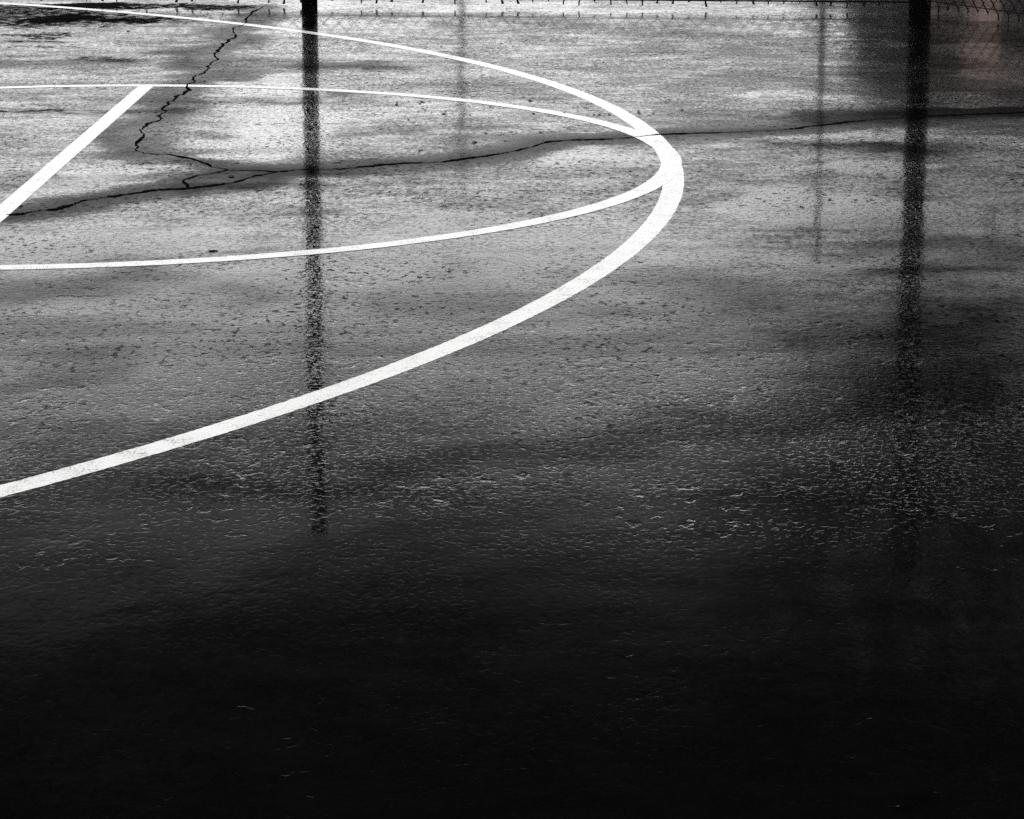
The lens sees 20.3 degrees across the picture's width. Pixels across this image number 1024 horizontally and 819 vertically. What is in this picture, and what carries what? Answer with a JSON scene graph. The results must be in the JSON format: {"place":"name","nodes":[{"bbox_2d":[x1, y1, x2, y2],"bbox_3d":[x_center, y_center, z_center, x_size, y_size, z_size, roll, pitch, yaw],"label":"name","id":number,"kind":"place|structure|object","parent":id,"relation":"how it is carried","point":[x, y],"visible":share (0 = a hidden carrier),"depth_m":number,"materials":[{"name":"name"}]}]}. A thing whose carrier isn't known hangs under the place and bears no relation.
{"place":"outdoors","nodes":[
{"label":"outdoors","id":0,"kind":"place"},
{"bbox_2d":[0,0,1023,818],"bbox_3d":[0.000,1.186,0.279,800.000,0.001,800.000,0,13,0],"label":"ground","id":1,"kind":"structure","parent":0,"point":[650,446],"depth_m":5.31,"materials":[{"name":"grey asphalt"}]},
{"bbox_2d":[41,0,1023,22],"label":"chain link fence","id":2,"kind":"object","parent":1,"relation":"on","point":[919,5],"visible":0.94,"depth_m":12.99,"materials":[{"name":"metal"}]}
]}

